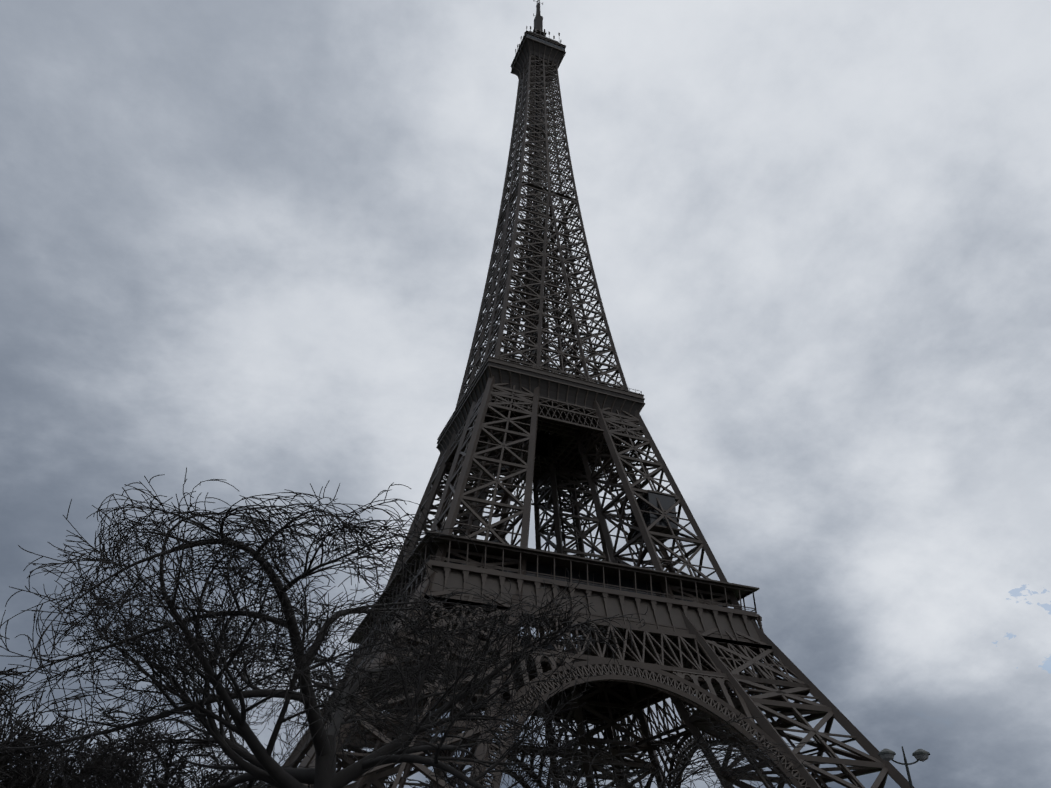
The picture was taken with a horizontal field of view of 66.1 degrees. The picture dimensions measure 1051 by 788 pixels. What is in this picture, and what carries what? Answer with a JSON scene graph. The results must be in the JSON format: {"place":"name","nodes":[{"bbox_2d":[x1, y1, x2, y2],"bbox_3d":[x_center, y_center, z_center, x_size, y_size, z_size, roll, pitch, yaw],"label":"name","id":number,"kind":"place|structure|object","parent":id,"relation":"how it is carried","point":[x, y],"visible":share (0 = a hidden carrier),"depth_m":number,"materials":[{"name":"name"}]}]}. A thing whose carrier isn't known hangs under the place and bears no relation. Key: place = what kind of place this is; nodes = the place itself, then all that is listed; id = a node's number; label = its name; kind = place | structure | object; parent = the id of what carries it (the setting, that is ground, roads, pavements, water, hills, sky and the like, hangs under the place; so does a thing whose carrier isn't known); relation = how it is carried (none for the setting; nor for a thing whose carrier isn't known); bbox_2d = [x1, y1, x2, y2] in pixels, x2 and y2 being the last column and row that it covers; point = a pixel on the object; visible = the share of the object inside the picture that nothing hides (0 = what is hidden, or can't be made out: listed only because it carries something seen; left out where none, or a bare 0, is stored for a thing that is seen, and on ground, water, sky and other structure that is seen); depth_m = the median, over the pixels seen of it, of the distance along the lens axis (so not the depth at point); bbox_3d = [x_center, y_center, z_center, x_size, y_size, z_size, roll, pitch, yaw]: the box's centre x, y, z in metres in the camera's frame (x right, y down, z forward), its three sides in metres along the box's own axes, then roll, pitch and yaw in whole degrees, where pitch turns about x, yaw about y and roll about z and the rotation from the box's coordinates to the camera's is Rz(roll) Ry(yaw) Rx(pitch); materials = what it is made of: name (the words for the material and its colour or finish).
{"place":"outdoors","nodes":[
{"label":"outdoors","id":0,"kind":"place"},
{"bbox_2d":[0,0,1050,787],"label":"sky","id":1,"kind":"structure","parent":0,"point":[246,244],"materials":[{"name":"grey"}]},
{"label":"ground","id":2,"kind":"structure","parent":0,"visible":0},
{"bbox_2d":[0,666,104,787],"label":"tree","id":3,"kind":"object","parent":2,"relation":"on","point":[22,743],"visible":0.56,"depth_m":25.62,"materials":[{"name":"black plant"}]},
{"bbox_2d":[0,711,163,787],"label":"tree","id":4,"kind":"object","parent":2,"relation":"on","point":[15,783],"visible":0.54,"depth_m":26.39,"materials":[{"name":"black plant"}]},
{"bbox_2d":[0,684,202,787],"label":"tree","id":5,"kind":"object","parent":2,"relation":"on","point":[59,754],"visible":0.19,"depth_m":28.48,"materials":[{"name":"black plant"}]},
{"bbox_2d":[71,717,311,787],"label":"tree","id":6,"kind":"object","parent":2,"relation":"on","point":[215,745],"visible":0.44,"depth_m":27.34,"materials":[{"name":"black plant"}]},
{"bbox_2d":[0,467,647,787],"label":"tree","id":7,"kind":"object","parent":2,"relation":"on","point":[262,766],"visible":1,"depth_m":20.51,"materials":[{"name":"black plant"}]},
{"bbox_2d":[403,772,570,787],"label":"tree","id":8,"kind":"object","parent":2,"relation":"on","point":[423,783],"visible":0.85,"depth_m":35.03,"materials":[{"name":"black plant"}]},
{"bbox_2d":[269,0,914,787],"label":"tower","id":9,"kind":"structure","parent":2,"relation":"on","point":[531,422],"depth_m":184.34,"materials":[{"name":"metal"}]},
{"bbox_2d":[423,713,825,787],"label":"tree","id":10,"kind":"object","parent":2,"relation":"on","point":[694,770],"visible":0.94,"depth_m":26.09,"materials":[{"name":"black plant"}]},
{"bbox_3d":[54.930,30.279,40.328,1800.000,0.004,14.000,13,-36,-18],"label":"road","id":11,"kind":"structure","parent":0,"visible":0},
{"bbox_2d":[878,746,929,787],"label":"street lamp","id":12,"kind":"object","parent":11,"relation":"on","point":[922,755],"visible":1,"depth_m":36.53,"materials":[{"name":"grey metal"}]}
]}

